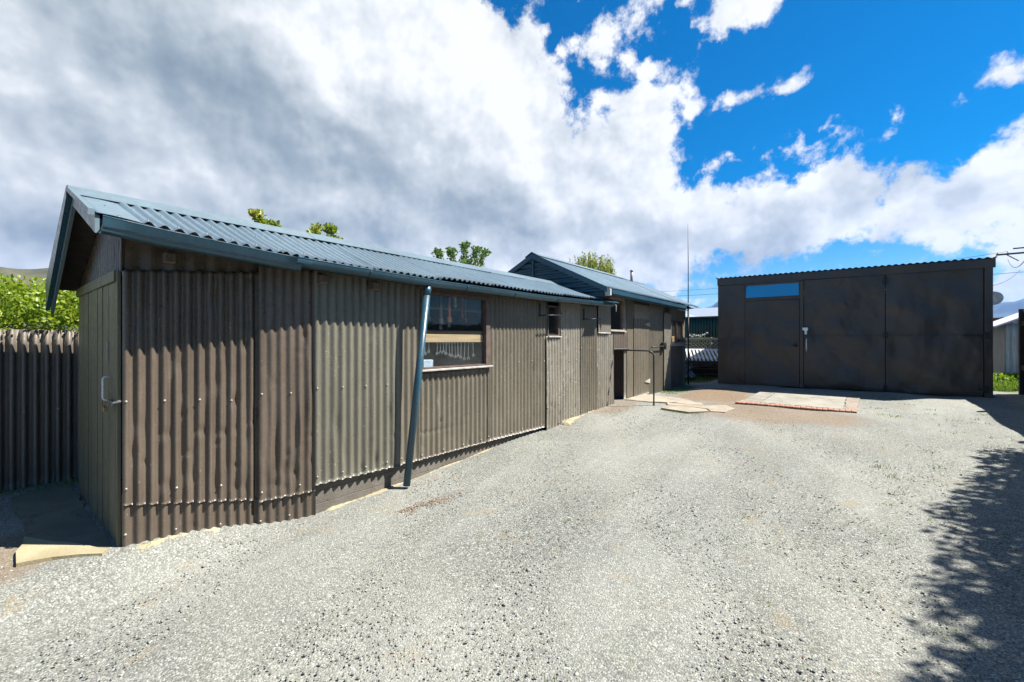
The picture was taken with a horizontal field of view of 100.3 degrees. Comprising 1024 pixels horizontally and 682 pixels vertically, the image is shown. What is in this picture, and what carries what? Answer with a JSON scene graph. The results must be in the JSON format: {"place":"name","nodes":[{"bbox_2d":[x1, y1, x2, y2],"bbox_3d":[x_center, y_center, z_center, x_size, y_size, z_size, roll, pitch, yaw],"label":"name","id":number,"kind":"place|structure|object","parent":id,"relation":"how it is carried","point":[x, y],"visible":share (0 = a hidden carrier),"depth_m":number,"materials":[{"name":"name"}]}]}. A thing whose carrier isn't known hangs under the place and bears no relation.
{"place":"outdoors","nodes":[
{"label":"outdoors","id":0,"kind":"place"},
{"bbox_2d":[0,267,78,330],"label":"hill","id":1,"kind":"structure","parent":0,"point":[41,273],"depth_m":204.91,"materials":[{"name":"green plant"}]},
{"bbox_2d":[8,482,111,547],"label":"path","id":2,"kind":"structure","parent":0,"point":[62,515],"depth_m":3.27,"materials":[{"name":"concrete"}]},
{"bbox_2d":[16,536,108,566],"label":"path","id":3,"kind":"structure","parent":0,"point":[29,550],"depth_m":2.71,"materials":[{"name":"beige concrete"}]},
{"bbox_2d":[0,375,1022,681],"bbox_3d":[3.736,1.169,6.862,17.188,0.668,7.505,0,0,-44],"label":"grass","id":4,"kind":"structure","parent":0,"point":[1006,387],"depth_m":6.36,"materials":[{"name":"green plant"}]},
{"bbox_2d":[0,373,1023,681],"bbox_3d":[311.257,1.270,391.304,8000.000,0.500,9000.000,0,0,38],"label":"ground","id":5,"kind":"structure","parent":0,"point":[618,601],"depth_m":2.70,"materials":[{"name":"grey gravel"}]},
{"bbox_2d":[0,272,78,331],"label":"hedge","id":6,"kind":"object","parent":5,"relation":"on","point":[22,305],"visible":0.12,"depth_m":4.10,"materials":[{"name":"green plant"}]},
{"bbox_2d":[0,329,78,492],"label":"iron fence","id":7,"kind":"object","parent":5,"relation":"on","point":[39,407],"visible":0.09,"depth_m":4.00,"materials":[{"name":"grey metal"}]},
{"bbox_2d":[247,208,282,226],"bbox_3d":[-4.353,-0.441,7.470,0.586,3.689,0.571,0,0,38],"label":"tree","id":8,"kind":"object","parent":5,"relation":"on","point":[257,215],"visible":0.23,"depth_m":7.30,"materials":[{"name":"green plant"}]},
{"bbox_2d":[305,222,343,238],"bbox_3d":[-3.660,-0.463,8.309,1.074,3.734,0.914,0,0,-30],"label":"tree","id":9,"kind":"object","parent":5,"relation":"on","point":[330,230],"visible":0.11,"depth_m":8.32,"materials":[{"name":"green plant"}]},
{"bbox_2d":[46,185,616,551],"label":"corrugated shed","id":10,"kind":"structure","parent":5,"relation":"on","point":[234,371],"depth_m":3.49,"materials":[{"name":"brown paint"}]},
{"bbox_2d":[79,282,120,539],"bbox_3d":[-3.219,0.471,3.292,1.718,1.727,0.088,0,0,39],"label":"door","id":11,"kind":"structure","parent":10,"relation":"in","point":[97,402],"depth_m":3.22,"materials":[{"name":"brown paint"}]},
{"bbox_2d":[424,359,432,366],"bbox_3d":[-1.000,0.258,4.686,0.200,0.105,0.190,0,0,38],"label":"storage box","id":12,"kind":"object","parent":10,"relation":"on","point":[428,363],"visible":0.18,"depth_m":4.64,"materials":[{"name":"plastic"}]},
{"bbox_2d":[439,296,443,329],"bbox_3d":[-0.820,-0.326,4.945,0.032,0.388,0.060,0,0,38],"label":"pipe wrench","id":13,"kind":"object","parent":10,"relation":"hanging from","point":[441,320],"visible":0.97,"depth_m":4.93,"materials":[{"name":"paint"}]},
{"bbox_2d":[447,297,451,326],"bbox_3d":[-0.739,-0.342,5.047,0.032,0.357,0.060,0,0,38],"label":"pipe wrench","id":14,"kind":"object","parent":10,"relation":"hanging from","point":[449,318],"visible":0.96,"depth_m":5.04,"materials":[{"name":"paint"}]},
{"bbox_2d":[420,290,492,371],"bbox_3d":[-0.618,-0.107,4.897,0.105,0.857,1.125,0,0,39],"label":"window","id":15,"kind":"structure","parent":10,"relation":"in","point":[485,301],"depth_m":5.22,"materials":[{"name":"brown wood"}]},
{"bbox_2d":[461,298,463,317],"bbox_3d":[-0.611,-0.398,5.240,0.036,0.244,0.035,0,0,38],"label":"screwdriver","id":16,"kind":"object","parent":10,"relation":"hanging from","point":[462,314],"visible":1,"depth_m":5.23,"materials":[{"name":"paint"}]},
{"bbox_2d":[464,299,466,322],"bbox_3d":[-0.574,-0.373,5.287,0.036,0.294,0.035,0,0,38],"label":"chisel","id":17,"kind":"object","parent":10,"relation":"hanging from","point":[465,319],"visible":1,"depth_m":5.28,"materials":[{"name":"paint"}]},
{"bbox_2d":[547,305,561,337],"bbox_3d":[0.616,-0.291,6.465,0.105,0.477,0.355,0,0,39],"label":"window","id":18,"kind":"structure","parent":10,"relation":"in","point":[556,335],"depth_m":6.56,"materials":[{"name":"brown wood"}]},
{"bbox_2d":[431,240,491,266],"bbox_3d":[-1.492,-0.842,12.879,0.735,4.484,2.557,0,0,31],"label":"tree","id":19,"kind":"object","parent":5,"relation":"on","point":[450,251],"visible":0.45,"depth_m":12.96,"materials":[{"name":"green plant"}]},
{"bbox_2d":[569,250,616,274],"bbox_3d":[3.398,-1.278,18.763,2.167,5.357,2.473,0,0,-5],"label":"tree","id":20,"kind":"object","parent":5,"relation":"on","point":[593,263],"visible":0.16,"depth_m":18.39,"materials":[{"name":"green plant"}]},
{"bbox_2d":[508,252,697,408],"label":"corrugated shed","id":21,"kind":"structure","parent":5,"relation":"on","point":[646,317],"depth_m":8.74,"materials":[{"name":"paint"}]},
{"bbox_2d":[608,296,626,331],"bbox_3d":[2.006,-0.509,8.205,0.105,0.662,0.700,0,0,39],"label":"window","id":22,"kind":"structure","parent":21,"relation":"in","point":[622,308],"depth_m":8.43,"materials":[{"name":"brown wood"}]},
{"bbox_2d":[634,318,649,395],"bbox_3d":[2.777,0.204,9.128,0.029,1.948,0.855,0,0,39],"label":"door","id":23,"kind":"structure","parent":21,"relation":"in","point":[641,379],"depth_m":9.13,"materials":[{"name":"paint"}]},
{"bbox_2d":[671,318,682,343],"bbox_3d":[4.214,-0.254,10.940,0.105,0.632,1.010,0,0,39],"label":"window","id":24,"kind":"structure","parent":21,"relation":"in","point":[674,319],"depth_m":10.94,"materials":[{"name":"brown wood"}]},
{"bbox_2d":[241,403,1015,674],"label":"leaf litter","id":25,"kind":"object","parent":5,"relation":"on","point":[549,530],"visible":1,"depth_m":3.74,"materials":[{"name":"brown plant"}]},
{"bbox_2d":[615,349,654,405],"bbox_3d":[2.282,0.703,7.937,0.715,1.094,0.047,0,0,25],"label":"pipe rail","id":26,"kind":"object","parent":5,"relation":"on","point":[653,369],"visible":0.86,"depth_m":7.79,"materials":[{"name":"metal"}]},
{"bbox_2d":[687,257,688,383],"bbox_3d":[4.750,-0.980,11.530,0.044,4.360,0.042,0,0,38],"label":"whip aerial","id":27,"kind":"object","parent":5,"relation":"on","point":[688,330],"visible":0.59,"depth_m":11.52,"materials":[{"name":"metal"}]},
{"bbox_2d":[685,362,696,377],"bbox_3d":[4.974,0.807,12.719,0.890,0.506,0.600,0,0,38],"label":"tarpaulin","id":28,"kind":"object","parent":5,"relation":"on","point":[691,373],"visible":0.18,"depth_m":12.42,"materials":[{"name":"blue plastic"}]},
{"bbox_2d":[689,332,706,348],"bbox_3d":[6.397,-0.003,14.688,0.642,0.607,0.056,0,0,38],"label":"flower clump","id":29,"kind":"object","parent":5,"relation":"on","point":[702,335],"visible":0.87,"depth_m":14.72,"materials":[{"name":"white plant"}]},
{"bbox_2d":[685,316,717,365],"bbox_3d":[5.496,0.091,17.351,11.000,2.023,0.120,0,0,38],"label":"iron fence","id":30,"kind":"object","parent":5,"relation":"on","point":[701,325],"visible":0.05,"depth_m":16.03,"materials":[{"name":"metal"}]},
{"bbox_2d":[685,337,717,359],"bbox_3d":[6.319,0.465,14.409,5.368,1.170,0.080,0,0,38],"label":"trellis","id":31,"kind":"object","parent":5,"relation":"on","point":[711,339],"visible":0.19,"depth_m":14.31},
{"bbox_2d":[686,307,717,316],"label":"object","id":32,"kind":"structure","parent":5,"relation":"on","point":[697,312],"depth_m":46.60,"materials":[{"name":"metal"}]},
{"bbox_2d":[741,391,776,402],"bbox_3d":[4.882,1.119,8.412,0.314,0.127,1.670,0,0,42],"label":"paver strip","id":33,"kind":"object","parent":5,"relation":"on","point":[760,396],"visible":0.61,"depth_m":8.35,"materials":[{"name":"beige concrete"}]},
{"bbox_2d":[735,401,856,412],"bbox_3d":[4.784,1.140,7.301,1.718,0.072,0.196,0,0,38],"label":"brick edging","id":34,"kind":"object","parent":5,"relation":"on","point":[796,407],"visible":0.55,"depth_m":7.22,"materials":[{"name":"red brick"}]},
{"bbox_2d":[760,392,846,409],"bbox_3d":[5.442,1.118,7.950,1.216,0.128,1.627,0,0,38],"label":"concrete pad","id":35,"kind":"object","parent":5,"relation":"on","point":[814,400],"visible":0.65,"depth_m":7.85,"materials":[{"name":"grey concrete"}]},
{"bbox_2d":[844,396,859,409],"bbox_3d":[5.973,1.119,7.516,0.203,0.127,1.640,0,0,40],"label":"paver strip","id":36,"kind":"object","parent":5,"relation":"on","point":[852,402],"visible":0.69,"depth_m":7.49,"materials":[{"name":"grey concrete"}]},
{"bbox_2d":[716,256,996,397],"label":"garage","id":37,"kind":"structure","parent":5,"relation":"on","point":[923,328],"depth_m":8.84,"materials":[{"name":"black paint"}]},
{"bbox_2d":[745,299,798,386],"bbox_3d":[5.981,0.042,9.869,1.075,1.965,0.107,0,0,39],"label":"personnel door","id":38,"kind":"structure","parent":37,"relation":"in","point":[771,326],"depth_m":9.87,"materials":[{"name":"black paint"}]},
{"bbox_2d":[745,280,799,298],"bbox_3d":[5.997,-1.179,9.885,1.080,0.358,0.042,0,0,39],"label":"window","id":39,"kind":"structure","parent":37,"relation":"in","point":[782,288],"depth_m":9.86,"materials":[{"name":"blue glass"}]},
{"bbox_2d":[802,275,982,391],"bbox_3d":[7.516,-0.160,8.641,2.735,2.370,0.117,0,0,39],"label":"garage door","id":40,"kind":"structure","parent":37,"relation":"in","point":[845,334],"depth_m":9.03,"materials":[{"name":"black paint"}]},
{"bbox_2d":[886,268,988,396],"bbox_3d":[8.095,-0.160,8.201,1.400,2.370,0.085,0,0,39],"label":"garage door","id":41,"kind":"structure","parent":37,"relation":"in","point":[934,319],"depth_m":8.18,"materials":[{"name":"black paint"}]},
{"bbox_2d":[993,291,1003,304],"bbox_3d":[9.838,-0.851,8.870,0.179,0.328,0.500,0,0,-23],"label":"satellite dish","id":42,"kind":"object","parent":37,"relation":"attached to","point":[998,297],"visible":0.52,"depth_m":8.71,"materials":[{"name":"metal"}]},
{"bbox_2d":[993,372,1017,381],"bbox_3d":[11.323,0.909,10.028,1.975,0.448,0.870,0,0,-13],"label":"garden plant","id":43,"kind":"object","parent":5,"relation":"on","point":[1000,376],"visible":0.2,"depth_m":9.80,"materials":[{"name":"green plant"}]},
{"bbox_2d":[993,313,1017,373],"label":"garden shed","id":44,"kind":"structure","parent":5,"relation":"on","point":[1005,344],"depth_m":10.66,"materials":[{"name":"grey metal"}]},
{"bbox_2d":[996,247,1023,260],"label":"utility pole","id":45,"kind":"object","parent":5,"relation":"on","point":[1007,254],"visible":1,"depth_m":36.97,"materials":[{"name":"grey metal"}]},
{"bbox_2d":[661,251,1006,291],"bbox_3d":[33.584,-7.723,53.786,0.034,0.791,38.256,0,0,-30],"label":"power line","id":46,"kind":"object","parent":45,"relation":"attached to","point":[954,259],"visible":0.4,"depth_m":39.73,"materials":[{"name":"metal"}]},
{"bbox_2d":[1018,309,1023,394],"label":"board fence","id":47,"kind":"object","parent":5,"relation":"on","point":[1020,351],"visible":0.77,"depth_m":8.21,"materials":[{"name":"black wood"}]},
{"bbox_3d":[5.996,0.973,12.677,1.608,0.055,0.527,0,0,38],"label":"plank","id":48,"kind":"object","parent":5,"relation":"on","visible":0},
{"bbox_3d":[6.131,0.892,12.644,1.560,0.055,0.531,0,0,38],"label":"plank","id":49,"kind":"object","parent":48,"relation":"on","visible":0},
{"bbox_2d":[689,366,717,369],"bbox_3d":[5.984,0.812,12.624,1.560,0.055,0.531,0,0,38],"label":"plank","id":50,"kind":"object","parent":49,"relation":"on","point":[708,368],"visible":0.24,"depth_m":12.67,"materials":[{"name":"black wood"}]},
{"bbox_2d":[692,364,717,366],"bbox_3d":[6.098,0.733,12.526,1.453,0.055,0.510,0,0,38],"label":"plank","id":51,"kind":"object","parent":50,"relation":"on","point":[704,365],"visible":0.4,"depth_m":12.64,"materials":[{"name":"black wood"}]},
{"bbox_2d":[0,0,1023,307],"label":"sky","id":52,"kind":"structure","parent":0,"point":[737,138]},
{"bbox_2d":[624,394,702,404],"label":"path","id":53,"kind":"structure","parent":0,"point":[649,398],"depth_m":8.29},
{"bbox_2d":[661,405,708,413],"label":"path","id":54,"kind":"structure","parent":0,"point":[682,409],"depth_m":7.27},
{"bbox_2d":[667,402,734,412],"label":"path","id":55,"kind":"structure","parent":0,"point":[719,408],"depth_m":7.39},
{"bbox_2d":[685,349,717,362],"bbox_3d":[6.141,0.445,12.940,3.101,0.390,1.420,0,0,38],"label":"slatted panel","id":56,"kind":"object","parent":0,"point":[695,360],"visible":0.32,"depth_m":12.89,"materials":[{"name":"white plastic"}]},
{"bbox_2d":[693,298,1023,317],"bbox_3d":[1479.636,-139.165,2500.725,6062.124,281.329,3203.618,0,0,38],"label":"mountains","id":57,"kind":"structure","parent":0,"point":[1004,309],"depth_m":1923.67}
]}

